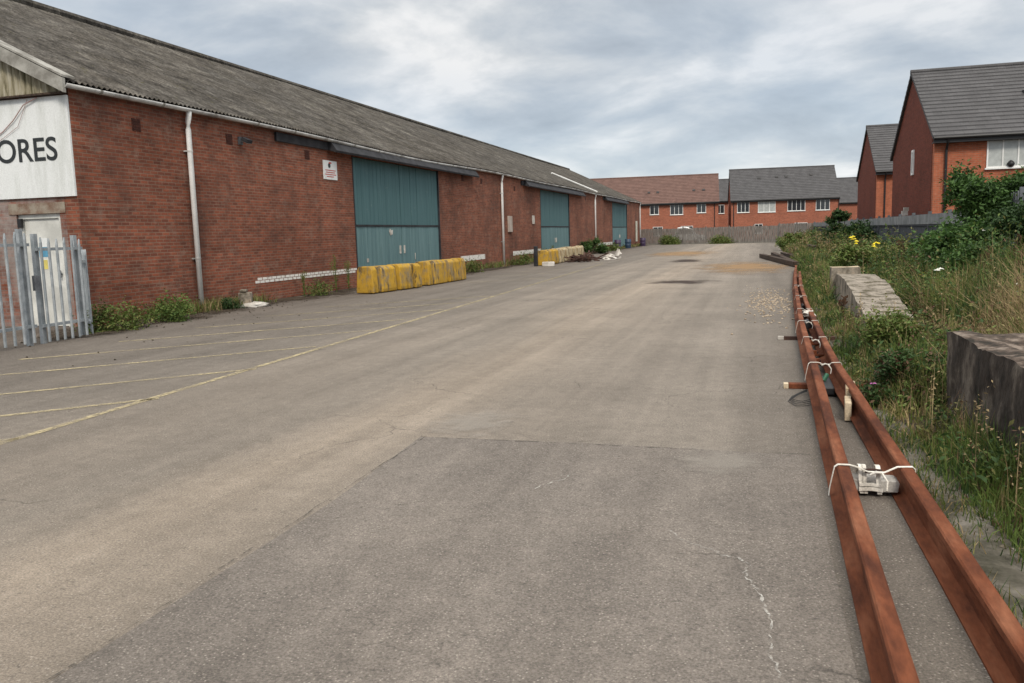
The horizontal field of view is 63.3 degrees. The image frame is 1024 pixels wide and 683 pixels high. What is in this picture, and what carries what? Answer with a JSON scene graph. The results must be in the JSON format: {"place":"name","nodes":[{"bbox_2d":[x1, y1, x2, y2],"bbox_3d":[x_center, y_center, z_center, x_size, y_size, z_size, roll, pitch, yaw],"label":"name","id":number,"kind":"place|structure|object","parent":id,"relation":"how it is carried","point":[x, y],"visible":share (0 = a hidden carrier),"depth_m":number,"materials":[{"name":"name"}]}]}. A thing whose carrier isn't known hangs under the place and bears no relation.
{"place":"outdoors","nodes":[
{"label":"outdoors","id":0,"kind":"place"},
{"bbox_2d":[0,242,992,682],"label":"asphalt yard","id":1,"kind":"structure","parent":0,"point":[118,522],"depth_m":7.70,"materials":[{"name":"asphalt"}]},
{"bbox_2d":[0,229,93,347],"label":"palisade fence","id":2,"kind":"object","parent":1,"relation":"on","point":[80,279],"visible":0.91,"depth_m":13.94,"materials":[{"name":"metal"}]},
{"bbox_2d":[0,398,157,415],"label":"parking line","id":3,"kind":"object","parent":1,"relation":"on","point":[70,408],"visible":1,"depth_m":8.28,"materials":[{"name":"beige paint"}]},
{"bbox_2d":[0,368,255,394],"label":"parking line","id":4,"kind":"object","parent":1,"relation":"on","point":[108,383],"visible":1,"depth_m":9.67,"materials":[{"name":"beige paint"}]},
{"bbox_2d":[0,346,313,374],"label":"parking line","id":5,"kind":"object","parent":1,"relation":"on","point":[146,361],"visible":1,"depth_m":11.39,"materials":[{"name":"beige paint"}]},
{"bbox_2d":[20,330,370,359],"bbox_3d":[-4.818,0.032,13.326,5.374,0.001,0.095,-6,8,-28],"label":"parking line","id":6,"kind":"object","parent":1,"relation":"on","point":[165,347],"visible":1,"depth_m":12.99,"materials":[{"name":"beige paint"}]},
{"bbox_2d":[119,319,402,341],"bbox_3d":[-4.315,-0.223,15.193,5.233,0.001,0.095,-6,8,-28],"label":"parking line","id":7,"kind":"object","parent":1,"relation":"on","point":[262,330],"visible":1,"depth_m":15.12,"materials":[{"name":"beige paint"}]},
{"bbox_2d":[5,264,600,441],"bbox_3d":[-0.570,-1.151,21.581,0.114,0.001,43.040,0,8,14],"label":"parking line","id":8,"kind":"object","parent":1,"relation":"on","point":[121,407],"visible":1,"depth_m":9.93,"materials":[{"name":"beige paint"}]},
{"bbox_2d":[0,0,641,326],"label":"warehouse","id":9,"kind":"structure","parent":1,"relation":"on","point":[180,190],"depth_m":22.89,"materials":[{"name":"red brick"}]},
{"bbox_2d":[0,95,76,199],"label":"wall sign","id":10,"kind":"object","parent":9,"relation":"attached to","point":[36,155],"visible":1,"depth_m":16.42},
{"bbox_2d":[17,218,68,325],"bbox_3d":[-9.516,-1.404,16.901,0.975,2.190,0.155,1,8,16],"label":"door","id":11,"kind":"structure","parent":9,"relation":"in","point":[44,228],"depth_m":16.89,"materials":[{"name":"white paint"}]},
{"bbox_2d":[237,137,251,144],"bbox_3d":[-6.882,-5.178,21.390,0.310,0.200,0.220,1,8,16],"label":"floodlight","id":12,"kind":"object","parent":9,"relation":"attached to","point":[241,140],"visible":1,"depth_m":21.34,"materials":[{"name":"grey metal"}]},
{"bbox_2d":[323,160,337,179],"bbox_3d":[-5.679,-5.354,25.943,0.030,0.580,0.860,1,8,16],"label":"wall notice","id":13,"kind":"object","parent":9,"relation":"attached to","point":[329,170],"depth_m":25.92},
{"bbox_2d":[353,157,400,224],"bbox_3d":[-4.797,-5.240,29.330,0.102,2.220,3.805,1,8,16],"label":"door leaf","id":14,"kind":"structure","parent":9,"relation":"in","point":[376,184],"depth_m":29.24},
{"bbox_2d":[356,227,402,266],"bbox_3d":[-4.722,-3.089,29.602,0.130,2.000,3.805,1,8,16],"label":"door leaf","id":15,"kind":"structure","parent":9,"relation":"in","point":[376,244],"depth_m":29.46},
{"bbox_2d":[398,165,437,224],"bbox_3d":[-3.711,-5.741,32.984,0.101,2.220,3.805,1,8,16],"label":"door leaf","id":16,"kind":"structure","parent":9,"relation":"in","point":[417,187],"depth_m":32.78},
{"bbox_2d":[401,227,439,263],"bbox_3d":[-3.636,-3.590,33.257,0.130,2.000,3.805,1,8,16],"label":"door leaf","id":17,"kind":"structure","parent":9,"relation":"in","point":[422,241],"depth_m":33.00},
{"bbox_2d":[540,190,554,225],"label":"door leaf","id":18,"kind":"structure","parent":9,"relation":"in","point":[547,197],"depth_m":52.94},
{"bbox_2d":[541,227,555,249],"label":"door leaf","id":19,"kind":"structure","parent":9,"relation":"in","point":[548,235],"depth_m":53.27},
{"bbox_2d":[555,192,568,225],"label":"door leaf","id":20,"kind":"structure","parent":9,"relation":"in","point":[561,200],"depth_m":56.68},
{"bbox_2d":[555,227,568,247],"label":"door leaf","id":21,"kind":"structure","parent":9,"relation":"in","point":[562,233],"depth_m":57.05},
{"bbox_2d":[612,202,618,226],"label":"door leaf","id":22,"kind":"structure","parent":9,"relation":"in","point":[615,206],"depth_m":78.05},
{"bbox_2d":[613,227,619,242],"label":"door leaf","id":23,"kind":"structure","parent":9,"relation":"in","point":[616,230],"depth_m":78.68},
{"bbox_2d":[619,204,625,226],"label":"door leaf","id":24,"kind":"structure","parent":9,"relation":"in","point":[622,207],"depth_m":82.12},
{"bbox_2d":[619,227,626,245],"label":"door leaf","id":25,"kind":"structure","parent":9,"relation":"in","point":[623,233],"depth_m":82.79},
{"bbox_2d":[36,246,636,338],"bbox_3d":[3.319,-5.490,54.343,2.821,0.018,84.800,1,8,16],"label":"soil drift","id":26,"kind":"object","parent":1,"relation":"on","point":[76,332],"visible":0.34,"depth_m":19.71,"materials":[{"name":"brown"}]},
{"bbox_2d":[70,295,158,333],"bbox_3d":[-7.627,-0.547,15.869,1.596,0.688,1.381,-8,9,-39],"label":"bush","id":27,"kind":"object","parent":26,"relation":"on","point":[100,317],"visible":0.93,"depth_m":15.77,"materials":[{"name":"green plant"}]},
{"bbox_2d":[142,288,199,322],"bbox_3d":[-7.296,-0.778,17.559,1.372,0.700,1.446,-2,7,-5],"label":"bush","id":28,"kind":"object","parent":26,"relation":"on","point":[175,311],"visible":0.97,"depth_m":17.43,"materials":[{"name":"green plant"}]},
{"bbox_2d":[219,296,244,308],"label":"bush","id":29,"kind":"object","parent":26,"relation":"on","point":[226,303],"visible":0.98,"depth_m":20.14,"materials":[{"name":"green plant"}]},
{"bbox_2d":[238,289,252,302],"bbox_3d":[-6.778,-1.122,21.116,0.320,0.420,0.260,-2,7,-6],"label":"broken block","id":30,"kind":"object","parent":26,"relation":"on","point":[246,294],"depth_m":20.99,"materials":[{"name":"concrete"}]},
{"bbox_2d":[240,301,271,307],"bbox_3d":[-6.408,-0.928,20.595,0.863,0.147,0.318,-7,9,-35],"label":"crumpled plastic","id":31,"kind":"object","parent":26,"relation":"on","point":[254,304],"visible":0.98,"depth_m":20.55,"materials":[{"name":"plastic"}]},
{"bbox_2d":[301,276,333,295],"bbox_3d":[-5.683,-1.652,24.407,0.966,0.589,1.372,-2,7,-1],"label":"bush","id":32,"kind":"object","parent":26,"relation":"on","point":[317,290],"visible":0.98,"depth_m":24.25,"materials":[{"name":"green plant"}]},
{"bbox_2d":[329,256,338,291],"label":"wall weed","id":33,"kind":"object","parent":26,"relation":"on","point":[334,265],"depth_m":25.36,"materials":[{"name":"green plant"}]},
{"bbox_2d":[344,261,351,287],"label":"wall weed","id":34,"kind":"object","parent":26,"relation":"on","point":[346,269],"depth_m":26.13,"materials":[{"name":"green plant"}]},
{"bbox_2d":[144,243,639,318],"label":"wall foot grass","id":35,"kind":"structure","parent":26,"relation":"on","point":[211,305],"depth_m":20.41,"materials":[{"name":"plant"}]},
{"bbox_2d":[465,258,486,271],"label":"bush","id":36,"kind":"object","parent":26,"relation":"on","point":[473,265],"visible":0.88,"depth_m":36.63,"materials":[{"name":"green plant"}]},
{"bbox_2d":[508,249,533,264],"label":"bush","id":37,"kind":"object","parent":26,"relation":"on","point":[524,259],"visible":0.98,"depth_m":43.90,"materials":[{"name":"green plant"}]},
{"bbox_2d":[580,237,610,253],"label":"bush","id":38,"kind":"object","parent":26,"relation":"on","point":[592,247],"visible":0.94,"depth_m":61.86,"materials":[{"name":"green plant"}]},
{"bbox_2d":[604,242,623,250],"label":"bush","id":39,"kind":"object","parent":26,"relation":"on","point":[614,248],"visible":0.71,"depth_m":71.05,"materials":[{"name":"green plant"}]},
{"bbox_2d":[357,263,421,293],"bbox_3d":[-3.724,-1.959,25.446,0.620,0.803,2.800,2,8,24],"label":"barrier block","id":40,"kind":"object","parent":1,"relation":"on","point":[381,278],"depth_m":24.82,"materials":[{"name":"concrete"}]},
{"bbox_2d":[415,258,465,285],"bbox_3d":[-2.485,-2.467,29.098,0.610,0.810,3.450,1,8,18],"label":"barrier block","id":41,"kind":"object","parent":1,"relation":"on","point":[433,272],"depth_m":28.51,"materials":[{"name":"concrete"}]},
{"bbox_2d":[49,437,858,682],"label":"asphalt patch","id":42,"kind":"object","parent":1,"relation":"on","point":[441,560],"visible":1,"depth_m":3.82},
{"bbox_2d":[45,438,422,680],"bbox_3d":[-1.384,1.095,4.276,0.030,0.001,5.061,0,8,16],"label":"tar joint","id":43,"kind":"object","parent":42,"relation":"on","point":[210,574],"visible":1,"depth_m":4.02,"materials":[{"name":"grey"}]},
{"bbox_2d":[671,530,779,671],"bbox_3d":[1.025,1.098,3.710,0.274,0.001,1.516,-2,7,-4],"label":"crack deposit","id":44,"kind":"object","parent":42,"relation":"on","point":[762,599],"visible":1,"depth_m":3.59,"materials":[{"name":"grey"}]},
{"bbox_2d":[534,246,537,265],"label":"marker post","id":45,"kind":"object","parent":1,"relation":"on","point":[535,255],"visible":1,"depth_m":41.39,"materials":[{"name":"black plastic"}]},
{"bbox_2d":[538,249,558,265],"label":"barrier block","id":46,"kind":"object","parent":1,"relation":"on","point":[549,255],"depth_m":41.90,"materials":[{"name":"concrete"}]},
{"bbox_2d":[542,262,554,266],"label":"kerb block","id":47,"kind":"object","parent":1,"relation":"on","point":[548,264],"depth_m":40.43,"materials":[{"name":"concrete"}]},
{"bbox_2d":[551,248,566,262],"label":"barrier block","id":48,"kind":"object","parent":1,"relation":"on","point":[562,252],"depth_m":45.44,"materials":[{"name":"concrete"}]},
{"bbox_2d":[560,247,575,260],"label":"barrier block","id":49,"kind":"object","parent":1,"relation":"on","point":[571,251],"depth_m":48.31,"materials":[{"name":"concrete"}]},
{"bbox_2d":[573,245,583,255],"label":"barrier block","id":50,"kind":"object","parent":1,"relation":"on","point":[579,249],"depth_m":51.27,"materials":[{"name":"concrete"}]},
{"bbox_2d":[564,250,608,261],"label":"scrap heap","id":51,"kind":"object","parent":1,"relation":"on","point":[584,257],"visible":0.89,"depth_m":46.10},
{"bbox_2d":[603,253,616,259],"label":"white bag heap","id":52,"kind":"object","parent":1,"relation":"on","point":[610,256],"visible":0.99,"depth_m":48.36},
{"bbox_2d":[657,233,681,244],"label":"bush","id":53,"kind":"object","parent":1,"relation":"on","point":[667,240],"visible":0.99,"depth_m":92.78,"materials":[{"name":"green plant"}]},
{"bbox_2d":[658,281,695,283],"bbox_3d":[5.240,-1.854,25.756,3.000,0.001,2.600,1,8,16],"label":"stain","id":54,"kind":"object","parent":1,"relation":"on","point":[687,282],"visible":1,"depth_m":25.66,"materials":[{"name":"grey liquid"}]},
{"bbox_2d":[659,251,697,255],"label":"stain","id":55,"kind":"object","parent":1,"relation":"on","point":[680,253],"visible":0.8,"depth_m":57.00,"materials":[{"name":"brown"}]},
{"bbox_2d":[641,224,778,244],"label":"boundary fence","id":56,"kind":"object","parent":1,"relation":"on","point":[699,235],"visible":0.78,"depth_m":91.33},
{"bbox_2d":[707,233,734,243],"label":"bush","id":57,"kind":"object","parent":1,"relation":"on","point":[721,239],"visible":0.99,"depth_m":89.77,"materials":[{"name":"green plant"}]},
{"bbox_2d":[711,263,780,271],"bbox_3d":[9.734,-3.115,34.559,5.200,0.001,14.000,1,8,16],"label":"stain","id":58,"kind":"object","parent":1,"relation":"on","point":[746,266],"visible":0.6,"depth_m":34.21,"materials":[{"name":"brown"}]},
{"bbox_2d":[759,254,798,266],"bbox_3d":[12.318,-3.849,38.688,0.240,0.230,11.573,0,7,10],"label":"old timber","id":59,"kind":"object","parent":1,"relation":"on","point":[780,260],"visible":0.9,"depth_m":37.19,"materials":[{"name":"wood"}]},
{"bbox_2d":[771,252,797,263],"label":"old timber","id":60,"kind":"object","parent":1,"relation":"on","point":[777,255],"visible":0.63,"depth_m":40.34,"materials":[{"name":"wood"}]},
{"bbox_2d":[788,389,809,405],"bbox_3d":[2.665,0.525,7.713,0.201,0.035,0.774,1,8,16],"label":"wire loop","id":61,"kind":"object","parent":1,"relation":"on","point":[797,394],"visible":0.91,"depth_m":7.68,"materials":[{"name":"black metal"}]},
{"bbox_2d":[778,336,835,339],"bbox_3d":[4.184,-0.048,11.797,0.770,0.050,0.080,1,8,16],"label":"steel bearer","id":62,"kind":"object","parent":1,"relation":"on","point":[795,338],"visible":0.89,"depth_m":11.82,"materials":[{"name":"metal"}]},
{"bbox_2d":[783,382,863,389],"bbox_3d":[3.084,0.443,8.225,0.745,0.050,0.100,1,8,16],"label":"timber bearer","id":63,"kind":"object","parent":1,"relation":"on","point":[795,385],"visible":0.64,"depth_m":8.26,"materials":[{"name":"wood"}]},
{"bbox_2d":[792,265,919,682],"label":"steel rail","id":64,"kind":"object","parent":1,"relation":"on","point":[887,653],"visible":0.99,"depth_m":3.81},
{"bbox_2d":[805,362,841,377],"bbox_3d":[3.125,0.293,8.346,0.362,0.181,0.132,0,7,11],"label":"webbing strap","id":65,"kind":"object","parent":64,"relation":"attached to","point":[822,365],"visible":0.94,"depth_m":8.33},
{"bbox_2d":[822,373,834,394],"bbox_3d":[3.066,0.389,8.112,0.115,0.146,0.650,1,8,16],"label":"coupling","id":66,"kind":"object","parent":64,"relation":"attached to","point":[829,387],"visible":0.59,"depth_m":7.92,"materials":[{"name":"green plastic"}]},
{"bbox_2d":[828,464,915,495],"bbox_3d":[2.108,0.827,4.852,0.482,0.181,0.164,1,8,16],"label":"webbing strap","id":67,"kind":"object","parent":64,"relation":"attached to","point":[878,472],"visible":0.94,"depth_m":4.86,"materials":[{"name":"fabric"}]},
{"bbox_2d":[852,464,899,494],"bbox_3d":[2.148,0.812,4.969,0.303,0.161,0.178,1,8,16],"label":"packing block","id":68,"kind":"object","parent":1,"relation":"on","point":[865,483],"depth_m":4.91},
{"bbox_2d":[797,271,1023,682],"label":"steel rail","id":69,"kind":"object","parent":1,"relation":"on","point":[992,627],"visible":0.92,"depth_m":3.83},
{"bbox_2d":[844,381,854,420],"bbox_3d":[2.900,0.502,7.123,0.089,0.205,0.752,1,8,22],"label":"timber wedge","id":70,"kind":"object","parent":69,"relation":"on","point":[847,407],"visible":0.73,"depth_m":6.80,"materials":[{"name":"wood"}]},
{"bbox_2d":[797,270,1023,626],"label":"verge tufts","id":71,"kind":"object","parent":1,"relation":"on","point":[834,349],"visible":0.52,"depth_m":4.90,"materials":[{"name":"green plant"}]},
{"bbox_2d":[33,0,1023,178],"label":"sky","id":72,"kind":"structure","parent":0,"point":[592,89],"materials":[{"name":"grey"}]},
{"bbox_2d":[731,285,794,334],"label":"loose gravel","id":73,"kind":"structure","parent":0,"point":[769,301],"depth_m":17.45,"materials":[{"name":"gravel"}]},
{"bbox_2d":[775,225,1023,557],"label":"grass bank","id":74,"kind":"structure","parent":0,"point":[905,421],"depth_m":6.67,"materials":[{"name":"plant"}]},
{"bbox_2d":[728,165,839,240],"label":"brick house","id":75,"kind":"structure","parent":74,"relation":"on","point":[772,196],"depth_m":109.31,"materials":[{"name":"grey tile"}]},
{"bbox_2d":[737,202,749,212],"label":"window","id":76,"kind":"structure","parent":75,"relation":"in","point":[742,207],"depth_m":109.51,"materials":[{"name":"white plastic"}]},
{"bbox_2d":[757,201,775,212],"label":"window","id":77,"kind":"structure","parent":75,"relation":"in","point":[768,206],"depth_m":108.87,"materials":[{"name":"glass"}]},
{"bbox_2d":[787,200,805,211],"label":"window","id":78,"kind":"structure","parent":75,"relation":"in","point":[797,205],"depth_m":108.05,"materials":[{"name":"white plastic"}]},
{"bbox_2d":[815,199,829,210],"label":"window","id":79,"kind":"structure","parent":75,"relation":"in","point":[824,204],"depth_m":107.34,"materials":[{"name":"white plastic"}]},
{"bbox_2d":[773,232,805,247],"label":"bush","id":80,"kind":"object","parent":74,"relation":"on","point":[787,237],"visible":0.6,"depth_m":56.23,"materials":[{"name":"green plant"}]},
{"bbox_2d":[779,222,814,237],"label":"boundary fence","id":81,"kind":"object","parent":74,"relation":"on","point":[793,229],"visible":0.49,"depth_m":86.57,"materials":[{"name":"wood"}]},
{"bbox_2d":[818,208,851,241],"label":"bush","id":82,"kind":"object","parent":74,"relation":"on","point":[840,215],"visible":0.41,"depth_m":46.19,"materials":[{"name":"green plant"}]},
{"bbox_2d":[838,295,847,320],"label":"dock plant","id":83,"kind":"object","parent":74,"relation":"on","point":[843,301],"visible":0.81,"depth_m":13.54,"materials":[{"name":"plant"}]},
{"bbox_2d":[831,219,877,244],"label":"bush","id":84,"kind":"object","parent":74,"relation":"on","point":[863,227],"visible":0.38,"depth_m":40.10,"materials":[{"name":"green plant"}]},
{"bbox_2d":[825,240,895,268],"bbox_3d":[9.306,-2.218,22.152,1.946,0.978,1.736,1,8,16],"label":"bush","id":85,"kind":"object","parent":74,"relation":"on","point":[844,255],"visible":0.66,"depth_m":22.01,"materials":[{"name":"green plant"}]},
{"bbox_2d":[835,273,917,328],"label":"concrete block","id":86,"kind":"structure","parent":74,"relation":"on","point":[869,287],"depth_m":14.31,"materials":[{"name":"concrete"}]},
{"bbox_2d":[856,123,898,219],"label":"brick house","id":87,"kind":"structure","parent":74,"relation":"on","point":[874,179],"depth_m":56.85,"materials":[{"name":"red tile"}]},
{"bbox_2d":[813,209,962,244],"bbox_3d":[21.571,-6.888,53.567,0.115,1.980,66.900,1,8,16],"label":"side fence","id":88,"kind":"object","parent":74,"relation":"on","point":[902,224],"visible":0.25,"depth_m":32.09,"materials":[{"name":"grey metal"}]},
{"bbox_2d":[855,301,932,349],"bbox_3d":[4.459,-0.160,9.631,0.879,0.625,1.072,1,8,16],"label":"bush","id":89,"kind":"object","parent":74,"relation":"on","point":[878,328],"visible":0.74,"depth_m":9.45,"materials":[{"name":"green plant"}]},
{"bbox_2d":[856,339,947,408],"bbox_3d":[3.555,0.266,7.417,1.012,0.554,0.991,1,8,16],"label":"bush","id":90,"kind":"object","parent":74,"relation":"on","point":[896,360],"visible":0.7,"depth_m":7.30,"materials":[{"name":"green plant"}]},
{"bbox_2d":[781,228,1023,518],"bbox_3d":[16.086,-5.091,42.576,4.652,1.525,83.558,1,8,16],"label":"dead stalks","id":91,"kind":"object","parent":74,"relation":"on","point":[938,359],"visible":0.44,"depth_m":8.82,"materials":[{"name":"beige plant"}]},
{"bbox_2d":[903,227,941,258],"bbox_3d":[11.198,-2.316,21.493,2.242,1.366,2.521,1,8,16],"label":"bush","id":92,"kind":"object","parent":74,"relation":"on","point":[918,239],"visible":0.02,"depth_m":21.59,"materials":[{"name":"green plant"}]},
{"bbox_2d":[934,267,942,307],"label":"white flower","id":93,"kind":"object","parent":74,"relation":"on","point":[937,295],"visible":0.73,"depth_m":11.77,"materials":[{"name":"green plant"}]},
{"bbox_2d":[890,61,1023,216],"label":"brick house","id":94,"kind":"structure","parent":74,"relation":"on","point":[975,113],"depth_m":34.27,"materials":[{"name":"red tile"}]},
{"bbox_2d":[910,150,914,175],"bbox_3d":[17.988,-8.029,37.272,0.059,1.100,0.500,1,8,16],"label":"window","id":95,"kind":"structure","parent":94,"relation":"in","point":[913,151],"depth_m":37.11,"materials":[{"name":"white plastic"}]},
{"bbox_2d":[984,139,1023,169],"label":"window","id":96,"kind":"structure","parent":94,"relation":"in","point":[999,152],"depth_m":32.22,"materials":[{"name":"white plastic"}]},
{"bbox_2d":[904,209,1014,276],"bbox_3d":[8.901,-1.679,15.956,2.667,1.715,2.720,1,8,16],"label":"bush","id":97,"kind":"object","parent":74,"relation":"on","point":[948,229],"visible":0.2,"depth_m":15.52,"materials":[{"name":"green plant"}]},
{"bbox_2d":[909,231,1023,296],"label":"bush","id":98,"kind":"object","parent":74,"relation":"on","point":[953,259],"visible":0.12,"depth_m":12.86,"materials":[{"name":"green plant"}]},
{"bbox_2d":[938,155,1023,242],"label":"bush","id":99,"kind":"object","parent":74,"relation":"on","point":[971,191],"visible":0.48,"depth_m":17.82,"materials":[{"name":"green plant"}]},
{"bbox_2d":[966,193,1023,259],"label":"bush","id":100,"kind":"object","parent":74,"relation":"on","point":[1016,215],"visible":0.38,"depth_m":14.70,"materials":[{"name":"green plant"}]},
{"bbox_2d":[1005,187,1023,243],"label":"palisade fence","id":101,"kind":"object","parent":74,"relation":"on","point":[1020,192],"visible":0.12,"depth_m":17.20,"materials":[{"name":"grey metal"}]},
{"bbox_2d":[1009,233,1023,269],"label":"dock plant","id":102,"kind":"object","parent":74,"relation":"on","point":[1020,237],"visible":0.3,"depth_m":12.41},
{"bbox_2d":[871,404,1023,628],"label":"concrete verge","id":103,"kind":"structure","parent":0,"point":[995,562],"depth_m":4.16,"materials":[{"name":"concrete"}]},
{"label":"ground","id":104,"kind":"structure","parent":0,"visible":0},
{"bbox_2d":[591,173,718,242],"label":"brick house","id":105,"kind":"structure","parent":104,"relation":"on","point":[677,201],"depth_m":112.41,"materials":[{"name":"brick"}]},
{"bbox_2d":[650,205,658,214],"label":"window","id":106,"kind":"structure","parent":105,"relation":"in","point":[654,210],"depth_m":112.16,"materials":[{"name":"white plastic"}]},
{"bbox_2d":[670,205,683,214],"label":"window","id":107,"kind":"structure","parent":105,"relation":"in","point":[674,209],"depth_m":111.51,"materials":[{"name":"white plastic"}]},
{"bbox_2d":[697,204,705,212],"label":"window","id":108,"kind":"structure","parent":105,"relation":"in","point":[701,208],"depth_m":110.80,"materials":[{"name":"white plastic"}]},
{"bbox_2d":[718,179,728,236],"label":"brick house","id":109,"kind":"structure","parent":104,"relation":"on","point":[723,206],"depth_m":125.85,"materials":[{"name":"brick"}]},
{"bbox_2d":[830,266,860,299],"bbox_3d":[7.269,-1.234,18.136,0.593,0.812,0.512,1,8,16],"label":"pale block","id":110,"kind":"object","parent":104,"relation":"on","point":[847,270],"depth_m":17.90,"materials":[{"name":"concrete"}]},
{"bbox_2d":[837,177,857,219],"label":"brick house","id":111,"kind":"structure","parent":104,"relation":"on","point":[848,190],"depth_m":136.98,"materials":[{"name":"grey tile"}]},
{"bbox_2d":[777,193,1023,505],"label":"undergrowth","id":112,"kind":"object","parent":104,"relation":"on","point":[813,232],"visible":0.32,"depth_m":11.63,"materials":[{"name":"green plant"}]},
{"bbox_2d":[946,330,1023,461],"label":"old platform wall","id":113,"kind":"structure","parent":104,"relation":"on","point":[977,362],"depth_m":5.75,"materials":[{"name":"concrete"}]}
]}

